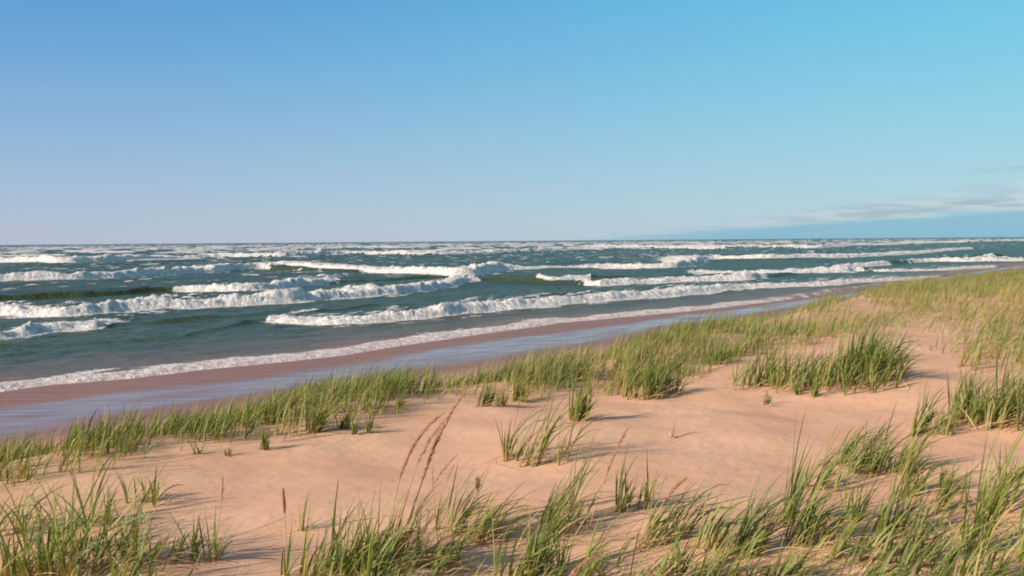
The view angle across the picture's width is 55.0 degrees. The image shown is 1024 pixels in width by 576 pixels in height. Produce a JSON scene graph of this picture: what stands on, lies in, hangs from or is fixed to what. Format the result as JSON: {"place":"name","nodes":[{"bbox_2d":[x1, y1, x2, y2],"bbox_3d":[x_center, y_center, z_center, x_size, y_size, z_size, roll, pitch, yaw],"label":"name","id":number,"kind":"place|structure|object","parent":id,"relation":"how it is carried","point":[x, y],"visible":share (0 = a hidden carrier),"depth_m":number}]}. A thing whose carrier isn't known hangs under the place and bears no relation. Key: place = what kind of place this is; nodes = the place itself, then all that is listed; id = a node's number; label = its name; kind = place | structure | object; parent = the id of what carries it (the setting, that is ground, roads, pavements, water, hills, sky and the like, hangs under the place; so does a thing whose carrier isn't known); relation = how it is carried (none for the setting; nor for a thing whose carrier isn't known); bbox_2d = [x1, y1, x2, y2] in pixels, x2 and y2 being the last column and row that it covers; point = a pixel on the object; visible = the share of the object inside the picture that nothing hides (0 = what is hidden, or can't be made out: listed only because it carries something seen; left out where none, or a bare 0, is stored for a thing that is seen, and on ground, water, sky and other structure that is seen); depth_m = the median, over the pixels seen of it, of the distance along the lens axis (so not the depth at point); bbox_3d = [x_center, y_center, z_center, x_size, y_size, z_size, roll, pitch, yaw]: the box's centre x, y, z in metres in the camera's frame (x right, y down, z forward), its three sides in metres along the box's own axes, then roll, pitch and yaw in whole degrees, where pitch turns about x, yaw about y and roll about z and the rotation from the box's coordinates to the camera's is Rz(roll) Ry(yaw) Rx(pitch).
{"place":"outdoors","nodes":[
{"label":"outdoors","id":0,"kind":"place"},
{"bbox_2d":[0,264,1023,575],"bbox_3d":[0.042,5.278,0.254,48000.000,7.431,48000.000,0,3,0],"label":"ground","id":1,"kind":"structure","parent":0,"point":[746,434],"depth_m":8.11},
{"bbox_2d":[0,459,83,536],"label":"grass tuft","id":2,"kind":"object","parent":1,"relation":"on","point":[22,516],"visible":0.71,"depth_m":5.77},
{"bbox_2d":[2,458,117,555],"bbox_3d":[-2.403,1.212,5.388,0.630,0.505,0.566,1,3,34],"label":"grass tuft","id":3,"kind":"object","parent":1,"relation":"on","point":[59,529],"visible":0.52,"depth_m":5.41},
{"bbox_2d":[0,473,123,575],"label":"grass tuft","id":4,"kind":"object","parent":1,"relation":"on","point":[21,566],"visible":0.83,"depth_m":4.88},
{"bbox_2d":[20,473,167,575],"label":"grass tuft","id":5,"kind":"object","parent":1,"relation":"on","point":[69,569],"visible":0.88,"depth_m":4.88},
{"bbox_2d":[48,443,199,567],"bbox_3d":[-1.914,1.147,5.166,0.828,0.605,0.698,1,3,26],"label":"grass tuft","id":6,"kind":"object","parent":1,"relation":"on","point":[135,526],"visible":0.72,"depth_m":5.15},
{"bbox_2d":[87,447,183,527],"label":"grass tuft","id":7,"kind":"object","parent":1,"relation":"on","point":[108,512],"visible":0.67,"depth_m":5.95},
{"bbox_2d":[113,467,184,506],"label":"grass tuft","id":8,"kind":"object","parent":1,"relation":"on","point":[155,496],"visible":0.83,"depth_m":6.35},
{"bbox_2d":[105,500,207,575],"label":"grass tuft","id":9,"kind":"object","parent":1,"relation":"on","point":[138,565],"visible":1,"depth_m":4.73},
{"bbox_2d":[139,514,202,566],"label":"grass tuft","id":10,"kind":"object","parent":1,"relation":"on","point":[174,557],"visible":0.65,"depth_m":5.10},
{"bbox_2d":[189,439,207,454],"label":"grass tuft","id":11,"kind":"object","parent":1,"relation":"on","point":[198,451],"visible":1,"depth_m":7.74},
{"bbox_2d":[168,511,231,561],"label":"grass tuft","id":12,"kind":"object","parent":1,"relation":"on","point":[195,548],"visible":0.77,"depth_m":5.17},
{"bbox_2d":[215,474,223,550],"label":"seed stalk","id":13,"kind":"object","parent":1,"relation":"on","point":[221,504],"visible":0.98,"depth_m":5.20},
{"bbox_2d":[198,506,246,561],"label":"grass tuft","id":14,"kind":"object","parent":1,"relation":"on","point":[215,555],"visible":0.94,"depth_m":5.18},
{"bbox_2d":[221,445,234,456],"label":"grass tuft","id":15,"kind":"object","parent":1,"relation":"on","point":[229,451],"visible":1,"depth_m":7.75},
{"bbox_2d":[255,421,282,450],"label":"grass tuft","id":16,"kind":"object","parent":1,"relation":"on","point":[265,444],"visible":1,"depth_m":7.98},
{"bbox_2d":[282,488,286,563],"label":"seed stalk","id":17,"kind":"object","parent":1,"relation":"on","point":[284,502],"visible":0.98,"depth_m":5.02},
{"bbox_2d":[281,521,313,575],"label":"grass tuft","id":18,"kind":"object","parent":1,"relation":"on","point":[285,570],"visible":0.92,"depth_m":4.97},
{"bbox_2d":[280,487,316,530],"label":"grass tuft","id":19,"kind":"object","parent":1,"relation":"on","point":[303,521],"visible":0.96,"depth_m":5.86},
{"bbox_2d":[301,390,339,433],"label":"grass tuft","id":20,"kind":"object","parent":1,"relation":"on","point":[312,425],"visible":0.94,"depth_m":8.63},
{"bbox_2d":[332,406,363,429],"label":"grass tuft","id":21,"kind":"object","parent":1,"relation":"on","point":[344,425],"visible":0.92,"depth_m":8.81},
{"bbox_2d":[299,491,404,575],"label":"grass tuft","id":22,"kind":"object","parent":1,"relation":"on","point":[335,564],"visible":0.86,"depth_m":4.94},
{"bbox_2d":[351,417,362,434],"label":"grass tuft","id":23,"kind":"object","parent":1,"relation":"on","point":[354,432],"visible":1,"depth_m":8.58},
{"bbox_2d":[321,476,428,575],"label":"grass tuft","id":24,"kind":"object","parent":1,"relation":"on","point":[359,529],"visible":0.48,"depth_m":5.10},
{"bbox_2d":[364,407,388,432],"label":"grass tuft","id":25,"kind":"object","parent":1,"relation":"on","point":[367,429],"visible":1,"depth_m":8.67},
{"bbox_2d":[335,505,447,575],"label":"grass tuft","id":26,"kind":"object","parent":1,"relation":"on","point":[370,565],"visible":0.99,"depth_m":4.79},
{"bbox_2d":[398,395,406,408],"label":"grass tuft","id":27,"kind":"object","parent":1,"relation":"on","point":[400,403],"visible":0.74,"depth_m":9.90},
{"bbox_2d":[390,410,445,534],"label":"seed stalk","id":28,"kind":"object","parent":1,"relation":"on","point":[405,463],"visible":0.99,"depth_m":5.72},
{"bbox_2d":[399,424,441,539],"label":"seed stalk","id":29,"kind":"object","parent":1,"relation":"on","point":[431,451],"visible":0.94,"depth_m":5.64},
{"bbox_2d":[396,416,447,530],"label":"seed stalk","id":30,"kind":"object","parent":1,"relation":"on","point":[427,444],"visible":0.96,"depth_m":5.66},
{"bbox_2d":[370,477,489,571],"bbox_3d":[-0.545,1.240,5.263,0.747,0.503,0.702,2,4,43],"label":"grass tuft","id":31,"kind":"object","parent":1,"relation":"on","point":[409,534],"visible":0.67,"depth_m":5.25},
{"bbox_2d":[407,454,457,531],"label":"seed stalk","id":32,"kind":"object","parent":1,"relation":"on","point":[447,464],"visible":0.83,"depth_m":5.59},
{"bbox_2d":[431,464,438,546],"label":"seed stalk","id":33,"kind":"object","parent":1,"relation":"on","point":[434,500],"visible":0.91,"depth_m":5.31},
{"bbox_2d":[411,394,464,516],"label":"seed stalk","id":34,"kind":"object","parent":1,"relation":"on","point":[442,428],"visible":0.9,"depth_m":5.70},
{"bbox_2d":[439,463,454,542],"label":"seed stalk","id":35,"kind":"object","parent":1,"relation":"on","point":[441,500],"visible":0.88,"depth_m":5.42},
{"bbox_2d":[412,497,508,575],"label":"grass tuft","id":36,"kind":"object","parent":1,"relation":"on","point":[451,549],"visible":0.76,"depth_m":5.19},
{"bbox_2d":[433,460,501,533],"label":"grass tuft","id":37,"kind":"object","parent":1,"relation":"on","point":[462,515],"visible":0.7,"depth_m":5.85},
{"bbox_2d":[473,475,480,519],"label":"seed stalk","id":38,"kind":"object","parent":1,"relation":"on","point":[475,481],"visible":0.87,"depth_m":5.95},
{"bbox_2d":[442,472,550,544],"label":"grass tuft","id":39,"kind":"object","parent":1,"relation":"on","point":[485,521],"visible":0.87,"depth_m":5.75},
{"bbox_2d":[475,367,520,406],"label":"grass tuft","id":40,"kind":"object","parent":1,"relation":"on","point":[488,401],"visible":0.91,"depth_m":10.11},
{"bbox_2d":[0,441,1023,575],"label":"stray grass","id":41,"kind":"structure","parent":1,"relation":"on","point":[441,563],"depth_m":5.16},
{"bbox_2d":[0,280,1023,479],"bbox_3d":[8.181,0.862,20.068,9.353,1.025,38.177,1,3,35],"label":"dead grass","id":42,"kind":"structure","parent":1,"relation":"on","point":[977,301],"depth_m":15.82},
{"bbox_2d":[495,415,536,461],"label":"grass tuft","id":43,"kind":"object","parent":1,"relation":"on","point":[507,449],"visible":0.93,"depth_m":7.61},
{"bbox_2d":[511,368,540,402],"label":"grass tuft","id":44,"kind":"object","parent":1,"relation":"on","point":[517,394],"visible":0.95,"depth_m":10.70},
{"bbox_2d":[491,508,565,575],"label":"grass tuft","id":45,"kind":"object","parent":1,"relation":"on","point":[532,570],"visible":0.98,"depth_m":4.97},
{"bbox_2d":[463,372,605,467],"bbox_3d":[0.285,0.997,7.500,0.992,0.746,1.019,2,4,41],"label":"grass tuft","id":46,"kind":"object","parent":1,"relation":"on","point":[544,441],"visible":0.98,"depth_m":7.56},
{"bbox_2d":[519,492,592,575],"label":"grass tuft","id":47,"kind":"object","parent":1,"relation":"on","point":[542,540],"visible":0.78,"depth_m":5.17},
{"bbox_2d":[523,453,624,543],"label":"grass tuft","id":48,"kind":"object","parent":1,"relation":"on","point":[551,515],"visible":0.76,"depth_m":5.86},
{"bbox_2d":[544,424,615,526],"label":"grass tuft","id":49,"kind":"object","parent":1,"relation":"on","point":[580,514],"visible":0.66,"depth_m":6.06},
{"bbox_2d":[569,553,601,575],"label":"seed stalk","id":50,"kind":"object","parent":1,"relation":"on","point":[583,563],"visible":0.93,"depth_m":4.87},
{"bbox_2d":[565,365,611,421],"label":"grass tuft","id":51,"kind":"object","parent":1,"relation":"on","point":[582,402],"visible":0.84,"depth_m":9.25},
{"bbox_2d":[555,516,649,575],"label":"grass tuft","id":52,"kind":"object","parent":1,"relation":"on","point":[596,565],"visible":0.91,"depth_m":5.00},
{"bbox_2d":[588,428,628,533],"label":"seed stalk","id":53,"kind":"object","parent":1,"relation":"on","point":[616,450],"visible":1,"depth_m":5.89},
{"bbox_2d":[609,437,661,512],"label":"grass tuft","id":54,"kind":"object","parent":1,"relation":"on","point":[619,507],"visible":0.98,"depth_m":6.29},
{"bbox_2d":[616,344,678,400],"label":"grass tuft","id":55,"kind":"object","parent":1,"relation":"on","point":[652,381],"visible":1,"depth_m":10.90},
{"bbox_2d":[627,461,674,509],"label":"grass tuft","id":56,"kind":"object","parent":1,"relation":"on","point":[647,502],"visible":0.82,"depth_m":6.37},
{"bbox_2d":[640,477,688,551],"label":"seed stalk","id":57,"kind":"object","parent":1,"relation":"on","point":[671,492],"visible":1,"depth_m":5.58},
{"bbox_2d":[629,462,712,549],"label":"grass tuft","id":58,"kind":"object","parent":1,"relation":"on","point":[664,521],"visible":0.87,"depth_m":5.65},
{"bbox_2d":[668,423,682,437],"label":"grass tuft","id":59,"kind":"object","parent":1,"relation":"on","point":[674,432],"visible":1,"depth_m":8.51},
{"bbox_2d":[656,357,700,394],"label":"grass tuft","id":60,"kind":"object","parent":1,"relation":"on","point":[677,382],"visible":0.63,"depth_m":11.13},
{"bbox_2d":[637,510,743,575],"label":"grass tuft","id":61,"kind":"object","parent":1,"relation":"on","point":[664,567],"visible":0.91,"depth_m":5.04},
{"bbox_2d":[655,464,740,541],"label":"grass tuft","id":62,"kind":"object","parent":1,"relation":"on","point":[685,528],"visible":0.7,"depth_m":5.75},
{"bbox_2d":[703,336,734,364],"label":"grass tuft","id":63,"kind":"object","parent":1,"relation":"on","point":[716,357],"visible":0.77,"depth_m":13.59},
{"bbox_2d":[689,529,785,575],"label":"grass tuft","id":64,"kind":"object","parent":1,"relation":"on","point":[719,571],"visible":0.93,"depth_m":4.96},
{"bbox_2d":[691,457,785,549],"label":"grass tuft","id":65,"kind":"object","parent":1,"relation":"on","point":[717,539],"visible":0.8,"depth_m":5.55},
{"bbox_2d":[710,464,810,562],"bbox_3d":[1.394,1.229,5.412,0.600,0.511,0.552,0,3,9],"label":"grass tuft","id":66,"kind":"object","parent":1,"relation":"on","point":[760,539],"visible":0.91,"depth_m":5.41},
{"bbox_2d":[738,330,796,386],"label":"grass tuft","id":67,"kind":"object","parent":1,"relation":"on","point":[768,370],"visible":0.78,"depth_m":11.58},
{"bbox_2d":[762,382,785,405],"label":"grass tuft","id":68,"kind":"object","parent":1,"relation":"on","point":[768,402],"visible":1,"depth_m":10.33},
{"bbox_2d":[575,268,1023,394],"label":"dune grass","id":69,"kind":"structure","parent":1,"relation":"on","point":[980,291],"depth_m":19.23},
{"bbox_2d":[792,379,808,395],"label":"grass tuft","id":70,"kind":"object","parent":1,"relation":"on","point":[796,392],"visible":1,"depth_m":10.82},
{"bbox_2d":[763,407,842,525],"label":"grass tuft","id":71,"kind":"object","parent":1,"relation":"on","point":[790,503],"visible":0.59,"depth_m":5.95},
{"bbox_2d":[760,511,865,575],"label":"grass tuft","id":72,"kind":"object","parent":1,"relation":"on","point":[785,571],"visible":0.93,"depth_m":4.95},
{"bbox_2d":[809,374,829,397],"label":"grass tuft","id":73,"kind":"object","parent":1,"relation":"on","point":[815,392],"visible":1,"depth_m":10.65},
{"bbox_2d":[778,447,876,548],"bbox_3d":[1.803,1.194,5.626,0.558,0.551,0.700,0,3,0],"label":"grass tuft","id":74,"kind":"object","parent":1,"relation":"on","point":[807,520],"visible":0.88,"depth_m":5.59},
{"bbox_2d":[717,330,962,396],"bbox_3d":[3.583,0.804,11.282,2.822,0.775,1.921,0,3,0],"label":"grass tuft","id":75,"kind":"object","parent":1,"relation":"on","point":[830,376],"visible":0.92,"depth_m":11.25},
{"bbox_2d":[797,421,882,491],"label":"grass tuft","id":76,"kind":"object","parent":1,"relation":"on","point":[826,481],"visible":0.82,"depth_m":6.96},
{"bbox_2d":[823,418,889,467],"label":"grass tuft","id":77,"kind":"object","parent":1,"relation":"on","point":[853,444],"visible":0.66,"depth_m":7.68},
{"bbox_2d":[810,503,928,567],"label":"grass tuft","id":78,"kind":"object","parent":1,"relation":"on","point":[876,542],"visible":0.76,"depth_m":5.31},
{"bbox_2d":[834,412,923,478],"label":"grass tuft","id":79,"kind":"object","parent":1,"relation":"on","point":[864,462],"visible":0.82,"depth_m":7.35},
{"bbox_2d":[837,449,927,522],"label":"grass tuft","id":80,"kind":"object","parent":1,"relation":"on","point":[854,505],"visible":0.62,"depth_m":6.04},
{"bbox_2d":[828,306,940,385],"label":"grass tuft","id":81,"kind":"object","parent":1,"relation":"on","point":[879,352],"visible":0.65,"depth_m":11.43},
{"bbox_2d":[850,525,948,575],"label":"grass tuft","id":82,"kind":"object","parent":1,"relation":"on","point":[882,571],"visible":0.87,"depth_m":4.86},
{"bbox_2d":[872,443,954,536],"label":"grass tuft","id":83,"kind":"object","parent":1,"relation":"on","point":[886,511],"visible":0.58,"depth_m":5.75},
{"bbox_2d":[874,397,952,474],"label":"grass tuft","id":84,"kind":"object","parent":1,"relation":"on","point":[897,464],"visible":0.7,"depth_m":7.38},
{"bbox_2d":[890,428,965,496],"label":"grass tuft","id":85,"kind":"object","parent":1,"relation":"on","point":[916,471],"visible":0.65,"depth_m":6.67},
{"bbox_2d":[894,376,966,437],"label":"grass tuft","id":86,"kind":"object","parent":1,"relation":"on","point":[926,420],"visible":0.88,"depth_m":8.73},
{"bbox_2d":[879,469,987,571],"bbox_3d":[2.254,1.211,5.212,0.479,0.553,0.538,2,4,44],"label":"grass tuft","id":87,"kind":"object","parent":1,"relation":"on","point":[916,539],"visible":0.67,"depth_m":5.21},
{"bbox_2d":[940,403,960,435],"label":"grass tuft","id":88,"kind":"object","parent":1,"relation":"on","point":[946,429],"visible":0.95,"depth_m":8.66},
{"bbox_2d":[926,446,976,494],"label":"grass tuft","id":89,"kind":"object","parent":1,"relation":"on","point":[947,480],"visible":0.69,"depth_m":6.70},
{"bbox_2d":[899,518,1010,575],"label":"grass tuft","id":90,"kind":"object","parent":1,"relation":"on","point":[948,566],"visible":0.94,"depth_m":4.88},
{"bbox_2d":[918,450,994,515],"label":"grass tuft","id":91,"kind":"object","parent":1,"relation":"on","point":[953,494],"visible":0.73,"depth_m":6.23},
{"bbox_2d":[942,360,989,421],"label":"grass tuft","id":92,"kind":"object","parent":1,"relation":"on","point":[966,410],"visible":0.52,"depth_m":9.33},
{"bbox_2d":[921,427,1023,553],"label":"grass tuft","id":93,"kind":"object","parent":1,"relation":"on","point":[980,515],"visible":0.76,"depth_m":5.43},
{"bbox_2d":[934,347,1023,432],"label":"grass tuft","id":94,"kind":"object","parent":1,"relation":"on","point":[1008,408],"visible":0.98,"depth_m":8.96},
{"bbox_2d":[949,421,1023,515],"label":"grass tuft","id":95,"kind":"object","parent":1,"relation":"on","point":[1004,484],"visible":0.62,"depth_m":6.16},
{"bbox_2d":[960,532,1023,575],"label":"grass tuft","id":96,"kind":"object","parent":1,"relation":"on","point":[995,571],"visible":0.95,"depth_m":4.80},
{"bbox_2d":[992,443,1023,478],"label":"grass tuft","id":97,"kind":"object","parent":1,"relation":"on","point":[1018,467],"visible":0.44,"depth_m":7.04},
{"bbox_2d":[1002,500,1023,564],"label":"grass tuft","id":98,"kind":"object","parent":1,"relation":"on","point":[1020,558],"visible":0.68,"depth_m":5.30},
{"bbox_2d":[0,237,1023,391],"bbox_3d":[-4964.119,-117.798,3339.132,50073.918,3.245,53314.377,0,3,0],"label":"lake water","id":99,"kind":"structure","parent":0,"point":[75,313],"depth_m":100.10},
{"bbox_2d":[0,266,1023,485],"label":"crest grass","id":100,"kind":"structure","parent":0,"point":[380,385],"depth_m":11.63},
{"bbox_2d":[0,0,1023,244],"label":"sky","id":101,"kind":"structure","parent":0,"point":[122,121]},
{"bbox_2d":[114,307,1020,573],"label":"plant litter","id":102,"kind":"object","parent":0,"point":[551,408],"visible":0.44,"depth_m":8.35}
]}

